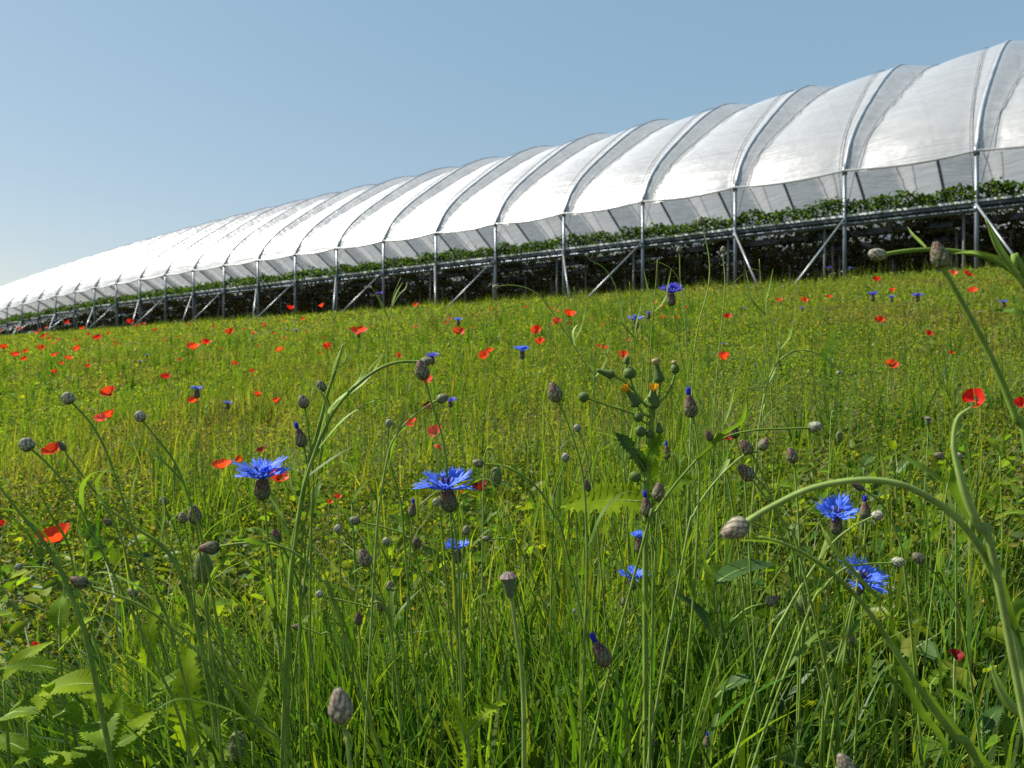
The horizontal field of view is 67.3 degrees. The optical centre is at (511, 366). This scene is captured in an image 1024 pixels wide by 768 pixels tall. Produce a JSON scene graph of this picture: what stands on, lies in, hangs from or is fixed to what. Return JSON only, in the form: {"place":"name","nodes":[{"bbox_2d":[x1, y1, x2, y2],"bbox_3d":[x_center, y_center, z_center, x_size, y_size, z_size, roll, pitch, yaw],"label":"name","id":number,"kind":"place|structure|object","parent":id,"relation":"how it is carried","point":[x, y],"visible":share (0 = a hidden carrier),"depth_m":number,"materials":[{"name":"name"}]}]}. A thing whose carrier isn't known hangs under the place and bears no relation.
{"place":"outdoors","nodes":[
{"label":"outdoors","id":0,"kind":"place"},
{"bbox_2d":[0,252,1023,403],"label":"distant grass","id":1,"kind":"structure","parent":0,"point":[105,359],"depth_m":8.81,"materials":[{"name":"plant"}]},
{"bbox_2d":[0,285,1023,767],"bbox_3d":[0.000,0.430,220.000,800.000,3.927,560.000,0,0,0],"label":"ground","id":2,"kind":"structure","parent":0,"point":[4,579],"depth_m":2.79,"materials":[{"name":"green plant"}]},
{"bbox_2d":[0,641,53,767],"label":"leafy weed","id":3,"kind":"object","parent":2,"relation":"on","point":[24,707],"visible":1,"depth_m":0.64,"materials":[{"name":"green plant"}]},
{"bbox_2d":[0,692,53,767],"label":"leafy weed","id":4,"kind":"object","parent":2,"relation":"on","point":[16,739],"visible":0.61,"depth_m":0.66,"materials":[{"name":"green plant"}]},
{"bbox_2d":[0,595,95,765],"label":"leafy weed","id":5,"kind":"object","parent":2,"relation":"on","point":[58,614],"visible":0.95,"depth_m":0.64,"materials":[{"name":"green plant"}]},
{"bbox_2d":[35,522,69,653],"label":"poppy","id":6,"kind":"object","parent":2,"relation":"on","point":[53,534],"visible":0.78,"depth_m":1.39,"materials":[{"name":"red plant"}]},
{"bbox_2d":[0,485,115,767],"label":"cornflower shoot","id":7,"kind":"object","parent":2,"relation":"on","point":[92,666],"visible":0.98,"depth_m":0.52,"materials":[{"name":"green plant"}]},
{"bbox_2d":[14,552,122,724],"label":"cornflower in bud","id":8,"kind":"object","parent":2,"relation":"on","point":[19,566],"visible":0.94,"depth_m":0.74,"materials":[{"name":"green plant"}]},
{"bbox_2d":[43,692,158,767],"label":"leafy weed","id":9,"kind":"object","parent":2,"relation":"on","point":[63,760],"visible":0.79,"depth_m":0.63,"materials":[{"name":"green plant"}]},
{"bbox_2d":[37,668,166,767],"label":"leafy weed","id":10,"kind":"object","parent":2,"relation":"on","point":[78,681],"visible":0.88,"depth_m":0.62,"materials":[{"name":"green plant"}]},
{"bbox_2d":[18,437,195,767],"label":"cornflower in bud","id":11,"kind":"object","parent":2,"relation":"on","point":[27,444],"visible":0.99,"depth_m":0.54,"materials":[{"name":"green plant"}]},
{"bbox_2d":[57,441,165,767],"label":"cornflower in bud","id":12,"kind":"object","parent":2,"relation":"on","point":[61,446],"visible":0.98,"depth_m":0.66,"materials":[{"name":"green plant"}]},
{"bbox_2d":[61,392,206,767],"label":"cornflower in bud","id":13,"kind":"object","parent":2,"relation":"on","point":[68,398],"visible":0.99,"depth_m":0.56,"materials":[{"name":"plant"}]},
{"bbox_2d":[79,600,201,767],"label":"leafy weed","id":14,"kind":"object","parent":2,"relation":"on","point":[150,631],"visible":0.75,"depth_m":0.66,"materials":[{"name":"green plant"}]},
{"bbox_2d":[103,516,191,747],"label":"cornflower in bud","id":15,"kind":"object","parent":2,"relation":"on","point":[107,522],"visible":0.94,"depth_m":0.72,"materials":[{"name":"green plant"}]},
{"bbox_2d":[95,468,225,767],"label":"cornflower shoot","id":16,"kind":"object","parent":2,"relation":"on","point":[160,545],"visible":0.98,"depth_m":0.58,"materials":[{"name":"green plant"}]},
{"bbox_2d":[112,411,242,767],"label":"cornflower in bud","id":17,"kind":"object","parent":2,"relation":"on","point":[140,416],"visible":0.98,"depth_m":0.57,"materials":[{"name":"green plant"}]},
{"bbox_2d":[69,576,297,767],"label":"cornflower in bud","id":18,"kind":"object","parent":2,"relation":"on","point":[79,582],"visible":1,"depth_m":0.50,"materials":[{"name":"green plant"}]},
{"bbox_2d":[165,638,231,767],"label":"leafy weed","id":19,"kind":"object","parent":2,"relation":"on","point":[193,679],"visible":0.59,"depth_m":0.61,"materials":[{"name":"green plant"}]},
{"bbox_2d":[191,552,216,767],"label":"poppy in bud","id":20,"kind":"object","parent":2,"relation":"on","point":[197,567],"visible":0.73,"depth_m":0.60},
{"bbox_2d":[178,500,256,762],"bbox_3d":[-0.269,0.335,0.704,0.070,0.429,0.030,0,0,-29],"label":"cornflower in bud","id":21,"kind":"object","parent":2,"relation":"on","point":[182,518],"visible":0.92,"depth_m":0.70,"materials":[{"name":"green plant"}]},
{"bbox_2d":[187,504,253,767],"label":"cornflower in bud","id":22,"kind":"object","parent":2,"relation":"on","point":[208,732],"visible":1,"depth_m":0.58,"materials":[{"name":"green plant"}]},
{"bbox_2d":[227,731,247,767],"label":"poppy in bud","id":23,"kind":"object","parent":2,"relation":"on","point":[233,749],"visible":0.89,"depth_m":0.60,"materials":[{"name":"green plant"}]},
{"bbox_2d":[232,455,289,767],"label":"cornflower","id":24,"kind":"object","parent":2,"relation":"on","point":[261,470],"visible":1,"depth_m":0.56,"materials":[{"name":"green plant"}]},
{"bbox_2d":[221,422,309,767],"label":"cornflower in bud","id":25,"kind":"object","parent":2,"relation":"on","point":[301,439],"visible":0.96,"depth_m":0.60,"materials":[{"name":"green plant"}]},
{"bbox_2d":[221,667,311,767],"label":"leafy weed","id":26,"kind":"object","parent":2,"relation":"on","point":[259,695],"visible":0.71,"depth_m":0.63,"materials":[{"name":"green plant"}]},
{"bbox_2d":[198,535,386,767],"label":"cornflower in bud","id":27,"kind":"object","parent":2,"relation":"on","point":[212,547],"visible":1,"depth_m":0.50,"materials":[{"name":"green plant"}]},
{"bbox_2d":[271,529,322,762],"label":"cornflower in bud","id":28,"kind":"object","parent":2,"relation":"on","point":[275,533],"visible":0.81,"depth_m":0.68,"materials":[{"name":"green plant"}]},
{"bbox_2d":[290,380,329,729],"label":"cornflower in bud","id":29,"kind":"object","parent":2,"relation":"on","point":[321,386],"visible":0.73,"depth_m":0.68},
{"bbox_2d":[298,394,322,767],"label":"cornflower in bud","id":30,"kind":"object","parent":2,"relation":"on","point":[303,401],"visible":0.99,"depth_m":0.64,"materials":[{"name":"green plant"}]},
{"bbox_2d":[284,344,383,767],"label":"cornflower shoot","id":31,"kind":"object","parent":2,"relation":"on","point":[322,416],"visible":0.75,"depth_m":0.60,"materials":[{"name":"green plant"}]},
{"bbox_2d":[291,608,384,758],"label":"cornflower in bud","id":32,"kind":"object","parent":2,"relation":"on","point":[294,626],"visible":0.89,"depth_m":0.70,"materials":[{"name":"green plant"}]},
{"bbox_2d":[328,687,353,767],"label":"cornflower in bud","id":33,"kind":"object","parent":2,"relation":"on","point":[340,708],"visible":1,"depth_m":0.34,"materials":[{"name":"plant"}]},
{"bbox_2d":[269,357,432,767],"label":"cornflower in bud","id":34,"kind":"object","parent":2,"relation":"on","point":[427,361],"visible":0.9,"depth_m":0.58,"materials":[{"name":"plant"}]},
{"bbox_2d":[320,479,382,642],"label":"leafy weed","id":35,"kind":"object","parent":2,"relation":"on","point":[345,512],"visible":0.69,"depth_m":1.05,"materials":[{"name":"green plant"}]},
{"bbox_2d":[353,549,404,767],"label":"cornflower in bud","id":36,"kind":"object","parent":2,"relation":"on","point":[365,558],"visible":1,"depth_m":0.58,"materials":[{"name":"green plant"}]},
{"bbox_2d":[316,590,451,767],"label":"cornflower in bud","id":37,"kind":"object","parent":2,"relation":"on","point":[319,593],"visible":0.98,"depth_m":0.66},
{"bbox_2d":[348,498,435,745],"bbox_3d":[-0.113,0.326,0.751,0.089,0.396,0.029,0,0,0],"label":"cornflower in bud","id":38,"kind":"object","parent":2,"relation":"on","point":[412,511],"visible":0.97,"depth_m":0.75,"materials":[{"name":"green plant"}]},
{"bbox_2d":[386,419,421,767],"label":"cornflower in bud","id":39,"kind":"object","parent":2,"relation":"on","point":[389,423],"visible":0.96,"depth_m":0.72,"materials":[{"name":"green plant"}]},
{"bbox_2d":[363,394,448,767],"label":"cornflower in bud","id":40,"kind":"object","parent":2,"relation":"on","point":[441,398],"visible":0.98,"depth_m":0.60,"materials":[{"name":"plant"}]},
{"bbox_2d":[349,516,472,766],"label":"cornflower in bud","id":41,"kind":"object","parent":2,"relation":"on","point":[354,520],"visible":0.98,"depth_m":0.70,"materials":[{"name":"green plant"}]},
{"bbox_2d":[432,498,458,751],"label":"cornflower in bud","id":42,"kind":"object","parent":2,"relation":"on","point":[436,501],"visible":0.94,"depth_m":0.75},
{"bbox_2d":[415,359,499,765],"bbox_3d":[-0.035,0.263,0.561,0.068,0.537,0.033,0,0,19],"label":"cornflower in bud","id":43,"kind":"object","parent":2,"relation":"on","point":[422,371],"visible":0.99,"depth_m":0.56,"materials":[{"name":"green plant"}]},
{"bbox_2d":[412,466,518,767],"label":"cornflower","id":44,"kind":"object","parent":2,"relation":"on","point":[448,499],"visible":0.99,"depth_m":0.55,"materials":[{"name":"green plant"}]},
{"bbox_2d":[444,538,498,720],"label":"cornflower","id":45,"kind":"object","parent":2,"relation":"on","point":[460,544],"visible":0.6,"depth_m":0.80,"materials":[{"name":"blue plant"}]},
{"bbox_2d":[450,689,509,767],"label":"thistle","id":46,"kind":"object","parent":2,"relation":"on","point":[466,735],"visible":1,"depth_m":0.53,"materials":[{"name":"green plant"}]},
{"bbox_2d":[480,447,503,699],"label":"poppy in bud","id":47,"kind":"object","parent":2,"relation":"on","point":[496,475],"visible":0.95,"depth_m":0.80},
{"bbox_2d":[0,266,1023,589],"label":"meadow sward","id":48,"kind":"structure","parent":2,"relation":"on","point":[846,342],"depth_m":3.38,"materials":[{"name":"green plant"}]},
{"bbox_2d":[0,40,1023,334],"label":"polytunnel","id":49,"kind":"structure","parent":2,"relation":"on","point":[926,130],"depth_m":19.50,"materials":[{"name":"white plastic"}]},
{"bbox_2d":[0,177,1023,334],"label":"strawberry foliage","id":50,"kind":"object","parent":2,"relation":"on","point":[856,251],"visible":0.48,"depth_m":18.95,"materials":[{"name":"green plant"}]},
{"bbox_2d":[0,193,1023,333],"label":"growing table","id":51,"kind":"object","parent":2,"relation":"on","point":[963,208],"visible":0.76,"depth_m":15.98,"materials":[{"name":"metal"}]},
{"bbox_2d":[1,212,1023,334],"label":"growing table","id":52,"kind":"object","parent":2,"relation":"on","point":[944,224],"visible":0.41,"depth_m":17.94,"materials":[{"name":"metal"}]},
{"bbox_2d":[499,571,526,767],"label":"poppy seed capsule","id":53,"kind":"object","parent":2,"relation":"on","point":[507,578],"visible":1,"depth_m":0.50,"materials":[{"name":"plant"}]},
{"bbox_2d":[419,432,613,767],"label":"cornflower in bud","id":54,"kind":"object","parent":2,"relation":"on","point":[479,463],"visible":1,"depth_m":0.62,"materials":[{"name":"green plant"}]},
{"bbox_2d":[69,230,1023,329],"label":"growing table","id":55,"kind":"object","parent":2,"relation":"on","point":[940,239],"visible":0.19,"depth_m":19.22,"materials":[{"name":"metal"}]},
{"bbox_2d":[524,453,569,724],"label":"cornflower in bud","id":56,"kind":"object","parent":2,"relation":"on","point":[565,457],"visible":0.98,"depth_m":0.78,"materials":[{"name":"green plant"}]},
{"bbox_2d":[492,284,649,559],"bbox_3d":[0.106,0.156,1.213,0.274,0.570,0.031,0,0,-1],"label":"cornflower in bud","id":57,"kind":"object","parent":2,"relation":"on","point":[495,287],"visible":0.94,"depth_m":1.20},
{"bbox_2d":[126,242,1018,326],"bbox_3d":[-15.658,-1.010,37.825,80.000,3.370,0.220,0,0,39],"label":"growing table","id":58,"kind":"object","parent":2,"relation":"on","point":[836,260],"visible":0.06,"depth_m":22.46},
{"bbox_2d":[548,382,637,767],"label":"cornflower in bud","id":59,"kind":"object","parent":2,"relation":"on","point":[555,393],"visible":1,"depth_m":0.55,"materials":[{"name":"green plant"}]},
{"bbox_2d":[573,424,616,708],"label":"cornflower in bud","id":60,"kind":"object","parent":2,"relation":"on","point":[577,427],"visible":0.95,"depth_m":0.78,"materials":[{"name":"green plant"}]},
{"bbox_2d":[588,631,631,767],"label":"cornflower in bud","id":61,"kind":"object","parent":2,"relation":"on","point":[602,655],"visible":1,"depth_m":0.52,"materials":[{"name":"green plant"}]},
{"bbox_2d":[217,254,1020,319],"bbox_3d":[-14.530,-1.010,39.228,80.000,3.370,0.220,0,0,39],"label":"growing table","id":62,"kind":"object","parent":2,"relation":"on","point":[817,269],"visible":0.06,"depth_m":23.03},
{"bbox_2d":[606,407,633,649],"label":"cornflower shoot","id":63,"kind":"object","parent":2,"relation":"on","point":[623,459],"visible":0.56,"depth_m":0.90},
{"bbox_2d":[598,490,653,767],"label":"cornflower in bud","id":64,"kind":"object","parent":2,"relation":"on","point":[646,506],"visible":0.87,"depth_m":0.60,"materials":[{"name":"green plant"}]},
{"bbox_2d":[560,356,694,767],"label":"sow thistle","id":65,"kind":"object","parent":2,"relation":"on","point":[601,496],"visible":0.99,"depth_m":0.66,"materials":[{"name":"plant"}]},
{"bbox_2d":[631,482,664,747],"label":"cornflower in bud","id":66,"kind":"object","parent":2,"relation":"on","point":[658,492],"visible":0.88,"depth_m":0.62,"materials":[{"name":"green plant"}]},
{"bbox_2d":[610,387,699,767],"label":"cornflower in bud","id":67,"kind":"object","parent":2,"relation":"on","point":[690,408],"visible":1,"depth_m":0.56,"materials":[{"name":"green plant"}]},
{"bbox_2d":[639,259,670,617],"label":"cornflower shoot","id":68,"kind":"object","parent":2,"relation":"on","point":[652,308],"visible":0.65,"depth_m":1.10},
{"bbox_2d":[655,440,690,711],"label":"cornflower in bud","id":69,"kind":"object","parent":2,"relation":"on","point":[667,451],"visible":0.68,"depth_m":0.80,"materials":[{"name":"green plant"}]},
{"bbox_2d":[652,282,703,602],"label":"cornflower","id":70,"kind":"object","parent":2,"relation":"on","point":[671,298],"visible":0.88,"depth_m":1.15,"materials":[{"name":"green plant"}]},
{"bbox_2d":[653,216,709,619],"bbox_3d":[0.218,0.133,1.010,0.083,0.659,0.016,0,0,14],"label":"cornflower in bud","id":71,"kind":"object","parent":2,"relation":"on","point":[700,221],"visible":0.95,"depth_m":1.00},
{"bbox_2d":[585,402,821,767],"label":"cornflower in bud","id":72,"kind":"object","parent":2,"relation":"on","point":[815,426],"visible":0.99,"depth_m":0.56,"materials":[{"name":"green plant"}]},
{"bbox_2d":[646,438,768,767],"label":"cornflower in bud","id":73,"kind":"object","parent":2,"relation":"on","point":[763,444],"visible":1,"depth_m":0.60,"materials":[{"name":"plant"}]},
{"bbox_2d":[703,685,723,767],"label":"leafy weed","id":74,"kind":"object","parent":2,"relation":"on","point":[708,741],"visible":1,"depth_m":0.63,"materials":[{"name":"green plant"}]},
{"bbox_2d":[673,558,774,757],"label":"leafy weed","id":75,"kind":"object","parent":2,"relation":"on","point":[729,572],"visible":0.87,"depth_m":0.74,"materials":[{"name":"green plant"}]},
{"bbox_2d":[679,596,778,767],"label":"cornflower in bud","id":76,"kind":"object","parent":2,"relation":"on","point":[771,601],"visible":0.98,"depth_m":0.64,"materials":[{"name":"green plant"}]},
{"bbox_2d":[705,430,761,767],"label":"cornflower in bud","id":77,"kind":"object","parent":2,"relation":"on","point":[709,435],"visible":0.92,"depth_m":0.76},
{"bbox_2d":[729,423,760,767],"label":"cornflower in bud","id":78,"kind":"object","parent":2,"relation":"on","point":[735,430],"visible":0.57,"depth_m":0.66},
{"bbox_2d":[745,259,774,560],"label":"cornflower shoot","id":79,"kind":"object","parent":2,"relation":"on","point":[758,307],"visible":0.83,"depth_m":1.40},
{"bbox_2d":[746,609,811,767],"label":"cornflower in bud","id":80,"kind":"object","parent":2,"relation":"on","point":[772,691],"visible":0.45,"depth_m":0.65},
{"bbox_2d":[728,439,836,766],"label":"cornflower in bud","id":81,"kind":"object","parent":2,"relation":"on","point":[746,448],"visible":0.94,"depth_m":0.60,"materials":[{"name":"green plant"}]},
{"bbox_2d":[770,447,800,754],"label":"cornflower in bud","id":82,"kind":"object","parent":2,"relation":"on","point":[792,457],"visible":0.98,"depth_m":0.64,"materials":[{"name":"green plant"}]},
{"bbox_2d":[737,463,845,754],"bbox_3d":[0.219,0.287,0.555,0.116,0.437,0.015,0,0,-3],"label":"cornflower in bud","id":83,"kind":"object","parent":2,"relation":"on","point":[746,473],"visible":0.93,"depth_m":0.55,"materials":[{"name":"green plant"}]},
{"bbox_2d":[746,341,840,588],"bbox_3d":[0.402,0.200,1.100,0.135,0.474,0.032,0,0,11],"label":"cornflower in bud","id":84,"kind":"object","parent":2,"relation":"on","point":[764,400],"visible":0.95,"depth_m":1.10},
{"bbox_2d":[796,595,808,762],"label":"poppy in bud","id":85,"kind":"object","parent":2,"relation":"on","point":[799,601],"visible":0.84,"depth_m":0.64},
{"bbox_2d":[731,509,883,767],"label":"cornflower in bud","id":86,"kind":"object","parent":2,"relation":"on","point":[877,515],"visible":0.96,"depth_m":0.60,"materials":[{"name":"plant"}]},
{"bbox_2d":[742,492,873,767],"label":"cornflower","id":87,"kind":"object","parent":2,"relation":"on","point":[836,516],"visible":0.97,"depth_m":0.62,"materials":[{"name":"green plant"}]},
{"bbox_2d":[751,557,904,767],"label":"cornflower in bud","id":88,"kind":"object","parent":2,"relation":"on","point":[897,562],"visible":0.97,"depth_m":0.58,"materials":[{"name":"green plant"}]},
{"bbox_2d":[826,570,860,767],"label":"cornflower in bud","id":89,"kind":"object","parent":2,"relation":"on","point":[840,681],"visible":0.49,"depth_m":0.57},
{"bbox_2d":[818,553,889,767],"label":"cornflower","id":90,"kind":"object","parent":2,"relation":"on","point":[877,576],"visible":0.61,"depth_m":0.60,"materials":[{"name":"blue plant"}]},
{"bbox_2d":[824,495,901,763],"bbox_3d":[0.287,0.300,0.647,0.076,0.389,0.019,0,0,15],"label":"cornflower in bud","id":91,"kind":"object","parent":2,"relation":"on","point":[865,512],"visible":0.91,"depth_m":0.64,"materials":[{"name":"green plant"}]},
{"bbox_2d":[741,521,992,767],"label":"cornflower shoot","id":92,"kind":"object","parent":2,"relation":"on","point":[955,733],"visible":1,"depth_m":0.40,"materials":[{"name":"green plant"}]},
{"bbox_2d":[721,477,1023,692],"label":"cornflower in bud","id":93,"kind":"object","parent":2,"relation":"on","point":[737,527],"visible":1,"depth_m":0.36,"materials":[{"name":"plant"}]},
{"bbox_2d":[852,483,923,767],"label":"cornflower in bud","id":94,"kind":"object","parent":2,"relation":"on","point":[859,487],"visible":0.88,"depth_m":0.62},
{"bbox_2d":[898,667,970,767],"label":"leafy weed","id":95,"kind":"object","parent":2,"relation":"on","point":[934,678],"visible":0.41,"depth_m":0.78,"materials":[{"name":"green plant"}]},
{"bbox_2d":[922,452,961,685],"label":"cornflower in bud","id":96,"kind":"object","parent":2,"relation":"on","point":[938,550],"visible":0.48,"depth_m":0.81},
{"bbox_2d":[933,452,957,702],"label":"cornflower in bud","id":97,"kind":"object","parent":2,"relation":"on","point":[939,456],"visible":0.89,"depth_m":0.80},
{"bbox_2d":[868,248,1023,278],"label":"cornflower in bud","id":98,"kind":"object","parent":2,"relation":"on","point":[877,254],"visible":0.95,"depth_m":0.44,"materials":[{"name":"plant"}]},
{"bbox_2d":[912,548,982,764],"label":"cornflower in bud","id":99,"kind":"object","parent":2,"relation":"on","point":[919,558],"visible":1,"depth_m":0.64,"materials":[{"name":"green plant"}]},
{"bbox_2d":[898,406,1023,736],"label":"cornflower shoot","id":100,"kind":"object","parent":2,"relation":"on","point":[959,491],"visible":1,"depth_m":0.35,"materials":[{"name":"green plant"}]},
{"bbox_2d":[908,217,1023,315],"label":"cornflower shoot","id":101,"kind":"object","parent":2,"relation":"on","point":[1003,256],"visible":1,"depth_m":0.42,"materials":[{"name":"green plant"}]},
{"bbox_2d":[962,388,984,458],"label":"poppy","id":102,"kind":"object","parent":2,"relation":"on","point":[968,395],"visible":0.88,"depth_m":1.86,"materials":[{"name":"red plant"}]},
{"bbox_2d":[946,689,1004,767],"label":"leafy weed","id":103,"kind":"object","parent":2,"relation":"on","point":[989,719],"visible":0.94,"depth_m":0.66,"materials":[{"name":"green plant"}]},
{"bbox_2d":[930,241,1023,452],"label":"cornflower in bud","id":104,"kind":"object","parent":2,"relation":"on","point":[939,257],"visible":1,"depth_m":0.40,"materials":[{"name":"plant"}]},
{"bbox_2d":[980,434,1023,572],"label":"leafy weed","id":105,"kind":"object","parent":2,"relation":"on","point":[1004,463],"visible":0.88,"depth_m":1.20,"materials":[{"name":"green plant"}]},
{"bbox_2d":[990,598,1023,717],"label":"cornflower shoot","id":106,"kind":"object","parent":2,"relation":"on","point":[1008,702],"visible":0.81,"depth_m":0.40,"materials":[{"name":"green plant"}]},
{"bbox_2d":[0,0,1023,296],"label":"sky","id":107,"kind":"structure","parent":0,"point":[123,122],"materials":[{"name":"blue"}]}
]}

